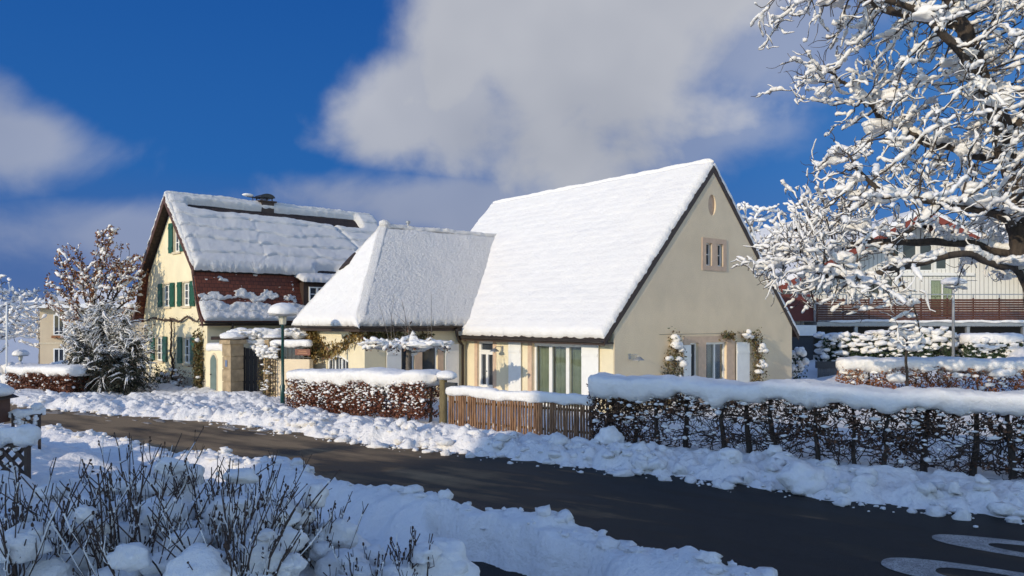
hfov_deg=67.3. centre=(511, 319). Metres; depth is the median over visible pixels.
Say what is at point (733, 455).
snow lump
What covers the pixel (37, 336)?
snowy tree
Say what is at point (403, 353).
window
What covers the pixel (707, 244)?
window
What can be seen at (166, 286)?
window
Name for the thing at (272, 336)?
gate pillar
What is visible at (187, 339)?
window
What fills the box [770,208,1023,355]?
chalet
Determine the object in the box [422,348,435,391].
window
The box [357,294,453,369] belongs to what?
plane tree
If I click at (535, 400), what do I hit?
picket fence
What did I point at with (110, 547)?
bare shrub
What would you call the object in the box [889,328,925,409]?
young tree
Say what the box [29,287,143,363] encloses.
villa
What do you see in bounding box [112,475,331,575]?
bare shrub
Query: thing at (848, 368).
hedge
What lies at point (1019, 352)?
snow heap
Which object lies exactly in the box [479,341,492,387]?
door
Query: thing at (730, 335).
climbing vine
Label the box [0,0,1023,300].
sky
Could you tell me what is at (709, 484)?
snow crumbs
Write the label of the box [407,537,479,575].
snow lump
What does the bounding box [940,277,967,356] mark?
light pole
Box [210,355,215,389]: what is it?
door
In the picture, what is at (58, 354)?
window
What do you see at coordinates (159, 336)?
window
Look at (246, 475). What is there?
bare shrub
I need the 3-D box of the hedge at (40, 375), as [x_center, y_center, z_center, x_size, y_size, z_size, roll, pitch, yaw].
[-16.994,2.231,28.386,3.844,1.318,1.416,0,0,26]
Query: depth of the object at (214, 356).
28.14 m
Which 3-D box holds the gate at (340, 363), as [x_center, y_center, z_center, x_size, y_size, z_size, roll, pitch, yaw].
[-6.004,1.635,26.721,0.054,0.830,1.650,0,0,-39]
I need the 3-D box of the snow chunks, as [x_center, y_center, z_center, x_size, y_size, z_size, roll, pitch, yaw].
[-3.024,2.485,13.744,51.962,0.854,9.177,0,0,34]
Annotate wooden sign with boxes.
[295,349,309,354]
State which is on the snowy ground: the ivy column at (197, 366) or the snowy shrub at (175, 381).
the snowy shrub at (175, 381)
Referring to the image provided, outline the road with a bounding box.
[4,404,1023,575]
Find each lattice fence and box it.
[0,424,41,478]
[8,402,45,448]
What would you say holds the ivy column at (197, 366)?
attached to the farmhouse
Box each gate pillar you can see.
[219,331,246,391]
[261,334,284,394]
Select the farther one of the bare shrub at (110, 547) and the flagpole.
the flagpole
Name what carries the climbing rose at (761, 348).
attached to the cottage
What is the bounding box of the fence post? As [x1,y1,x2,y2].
[436,370,457,422]
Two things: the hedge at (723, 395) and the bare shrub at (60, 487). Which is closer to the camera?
the bare shrub at (60, 487)
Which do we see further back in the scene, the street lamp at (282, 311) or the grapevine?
the grapevine
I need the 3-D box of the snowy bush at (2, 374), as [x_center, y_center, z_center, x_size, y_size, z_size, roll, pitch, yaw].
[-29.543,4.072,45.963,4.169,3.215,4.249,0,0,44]
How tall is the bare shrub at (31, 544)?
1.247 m
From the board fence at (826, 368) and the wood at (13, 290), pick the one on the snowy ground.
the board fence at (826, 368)
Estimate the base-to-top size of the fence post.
1.748 m
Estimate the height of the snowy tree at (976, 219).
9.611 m
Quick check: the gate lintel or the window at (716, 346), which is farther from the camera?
the gate lintel
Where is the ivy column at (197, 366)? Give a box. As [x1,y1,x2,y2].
[190,328,205,387]
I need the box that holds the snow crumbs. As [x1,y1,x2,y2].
[209,423,977,527]
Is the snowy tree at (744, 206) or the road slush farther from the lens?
the snowy tree at (744, 206)
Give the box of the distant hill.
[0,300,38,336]
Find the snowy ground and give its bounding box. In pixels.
[0,337,1023,575]
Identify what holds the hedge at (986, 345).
on the snowy ground
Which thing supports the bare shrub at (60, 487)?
on the snowy ground
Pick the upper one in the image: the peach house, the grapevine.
the peach house
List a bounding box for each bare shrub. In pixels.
[0,425,275,526]
[0,457,144,575]
[0,474,67,531]
[21,451,252,575]
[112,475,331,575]
[130,460,331,501]
[138,450,339,548]
[291,491,367,566]
[300,534,419,575]
[374,526,467,575]
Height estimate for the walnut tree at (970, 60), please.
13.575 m
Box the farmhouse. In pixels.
[131,191,377,386]
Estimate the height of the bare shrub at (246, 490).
1.096 m
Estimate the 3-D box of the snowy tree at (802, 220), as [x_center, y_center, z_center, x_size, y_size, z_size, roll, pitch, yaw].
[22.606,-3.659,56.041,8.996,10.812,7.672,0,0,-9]
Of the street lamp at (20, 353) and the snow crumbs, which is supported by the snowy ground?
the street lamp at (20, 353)
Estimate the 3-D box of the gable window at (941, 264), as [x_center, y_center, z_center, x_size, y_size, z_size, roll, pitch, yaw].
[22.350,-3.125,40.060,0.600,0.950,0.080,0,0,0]
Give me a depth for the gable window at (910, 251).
40.06 m
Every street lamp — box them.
[12,349,29,360]
[267,303,297,403]
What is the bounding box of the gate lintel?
[211,327,307,351]
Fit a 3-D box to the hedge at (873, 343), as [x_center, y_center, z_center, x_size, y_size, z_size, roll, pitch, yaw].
[15.558,1.309,32.020,5.804,2.104,1.437,0,0,2]
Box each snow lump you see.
[163,542,236,575]
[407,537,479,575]
[594,425,624,444]
[717,447,743,463]
[776,461,827,495]
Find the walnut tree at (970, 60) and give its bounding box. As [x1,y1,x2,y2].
[730,0,1023,345]
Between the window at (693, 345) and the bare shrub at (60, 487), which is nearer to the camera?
the bare shrub at (60, 487)
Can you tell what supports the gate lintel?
on the gate pillar at (232, 362)
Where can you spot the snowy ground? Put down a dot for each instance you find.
(511, 540)
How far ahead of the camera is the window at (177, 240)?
31.29 m
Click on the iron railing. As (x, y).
(304, 343)
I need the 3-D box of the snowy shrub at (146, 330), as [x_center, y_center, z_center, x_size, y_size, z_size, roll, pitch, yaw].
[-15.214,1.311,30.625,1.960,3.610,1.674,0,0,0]
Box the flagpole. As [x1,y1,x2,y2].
[6,304,7,379]
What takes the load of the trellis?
on the snowy ground
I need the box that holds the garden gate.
[242,347,263,391]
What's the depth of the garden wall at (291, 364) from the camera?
27.14 m
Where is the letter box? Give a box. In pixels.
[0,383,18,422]
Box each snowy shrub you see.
[110,308,156,364]
[148,365,173,383]
[156,359,190,386]
[792,347,809,378]
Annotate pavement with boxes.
[471,561,526,575]
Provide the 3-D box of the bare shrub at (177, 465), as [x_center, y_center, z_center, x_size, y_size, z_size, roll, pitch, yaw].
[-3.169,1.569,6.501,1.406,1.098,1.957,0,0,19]
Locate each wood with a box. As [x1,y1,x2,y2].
[0,286,72,328]
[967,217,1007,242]
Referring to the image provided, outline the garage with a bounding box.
[792,325,815,360]
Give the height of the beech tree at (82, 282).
7.036 m
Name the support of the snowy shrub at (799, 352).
on the snowy ground
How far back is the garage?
36.97 m
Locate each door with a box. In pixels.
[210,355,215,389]
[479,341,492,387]
[792,339,810,360]
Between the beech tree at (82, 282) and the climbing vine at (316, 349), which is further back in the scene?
the beech tree at (82, 282)
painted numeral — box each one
[881,558,1023,575]
[932,534,1023,556]
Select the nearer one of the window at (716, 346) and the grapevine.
the window at (716, 346)
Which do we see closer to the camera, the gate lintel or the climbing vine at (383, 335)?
the climbing vine at (383, 335)
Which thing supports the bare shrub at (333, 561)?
on the snowy ground
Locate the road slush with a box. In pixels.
[46,410,266,434]
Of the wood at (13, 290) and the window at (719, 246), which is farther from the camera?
the wood at (13, 290)
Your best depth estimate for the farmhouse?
31.47 m
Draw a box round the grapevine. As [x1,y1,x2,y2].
[143,314,198,380]
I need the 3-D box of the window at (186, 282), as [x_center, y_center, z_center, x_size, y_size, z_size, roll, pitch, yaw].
[-12.832,-1.010,30.392,0.190,1.080,0.910,0,0,-45]
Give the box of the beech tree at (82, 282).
[42,224,149,350]
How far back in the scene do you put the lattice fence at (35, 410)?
12.36 m
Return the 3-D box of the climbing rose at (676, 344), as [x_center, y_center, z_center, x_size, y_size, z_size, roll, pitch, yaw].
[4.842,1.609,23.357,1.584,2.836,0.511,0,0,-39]
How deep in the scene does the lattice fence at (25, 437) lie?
9.06 m
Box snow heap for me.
[1006,346,1023,357]
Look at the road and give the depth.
11.60 m
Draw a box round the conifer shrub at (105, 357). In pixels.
[49,299,167,395]
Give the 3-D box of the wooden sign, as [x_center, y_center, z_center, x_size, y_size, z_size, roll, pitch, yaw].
[-7.355,1.130,27.004,0.600,0.220,0.034,0,0,17]
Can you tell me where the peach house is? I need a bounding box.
[755,220,816,256]
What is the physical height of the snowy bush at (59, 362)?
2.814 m
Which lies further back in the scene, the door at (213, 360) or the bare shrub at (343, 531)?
the door at (213, 360)
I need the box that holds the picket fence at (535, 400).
[445,385,596,438]
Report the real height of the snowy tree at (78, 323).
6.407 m
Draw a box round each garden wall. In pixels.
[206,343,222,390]
[271,359,312,397]
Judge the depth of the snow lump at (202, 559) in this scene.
4.92 m
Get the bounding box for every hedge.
[5,363,98,392]
[284,367,440,422]
[585,372,1023,479]
[813,326,959,360]
[835,356,1023,391]
[955,332,1023,358]
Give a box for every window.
[53,315,64,334]
[53,348,64,361]
[154,335,163,362]
[161,282,170,308]
[172,227,180,254]
[180,280,190,307]
[181,336,190,365]
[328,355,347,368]
[402,348,412,393]
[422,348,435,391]
[535,343,580,408]
[690,343,695,403]
[706,243,709,265]
[706,342,723,378]
[718,244,720,265]
[867,278,893,298]
[884,245,899,261]
[902,245,916,270]
[919,245,932,270]
[930,279,951,315]
[936,259,946,268]
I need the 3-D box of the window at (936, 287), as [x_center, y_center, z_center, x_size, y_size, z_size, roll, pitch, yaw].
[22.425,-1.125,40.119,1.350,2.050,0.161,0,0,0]
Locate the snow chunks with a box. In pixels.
[0,389,1023,575]
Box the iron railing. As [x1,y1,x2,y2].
[270,339,312,358]
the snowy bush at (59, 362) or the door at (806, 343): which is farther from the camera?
the snowy bush at (59, 362)
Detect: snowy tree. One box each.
[0,274,47,352]
[4,297,41,363]
[59,313,117,352]
[737,201,797,256]
[759,194,873,258]
[940,208,1008,243]
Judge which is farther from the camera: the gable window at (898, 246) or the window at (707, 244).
the gable window at (898, 246)
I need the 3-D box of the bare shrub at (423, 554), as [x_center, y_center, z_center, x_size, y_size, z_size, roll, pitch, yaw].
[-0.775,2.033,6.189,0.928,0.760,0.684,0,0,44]
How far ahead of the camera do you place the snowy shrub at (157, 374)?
30.84 m
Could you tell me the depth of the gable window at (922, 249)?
40.06 m
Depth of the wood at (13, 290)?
318.51 m
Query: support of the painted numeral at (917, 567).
on the road
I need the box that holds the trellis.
[254,343,280,396]
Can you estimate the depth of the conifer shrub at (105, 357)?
28.15 m
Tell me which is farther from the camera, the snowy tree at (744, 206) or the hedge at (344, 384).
the snowy tree at (744, 206)
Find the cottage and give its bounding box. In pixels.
[291,158,799,412]
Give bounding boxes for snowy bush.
[0,361,26,383]
[50,360,67,363]
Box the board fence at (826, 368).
[815,361,858,377]
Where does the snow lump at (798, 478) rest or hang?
on the snowy ground
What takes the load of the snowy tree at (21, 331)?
on the snowy ground
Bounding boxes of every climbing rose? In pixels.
[661,326,688,406]
[739,327,769,381]
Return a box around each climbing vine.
[301,331,364,368]
[360,331,434,339]
[719,330,738,341]
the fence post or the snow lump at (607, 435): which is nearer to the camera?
the snow lump at (607, 435)
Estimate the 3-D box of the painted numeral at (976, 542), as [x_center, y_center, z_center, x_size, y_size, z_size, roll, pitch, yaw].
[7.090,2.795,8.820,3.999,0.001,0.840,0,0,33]
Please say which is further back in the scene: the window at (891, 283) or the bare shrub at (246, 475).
the window at (891, 283)

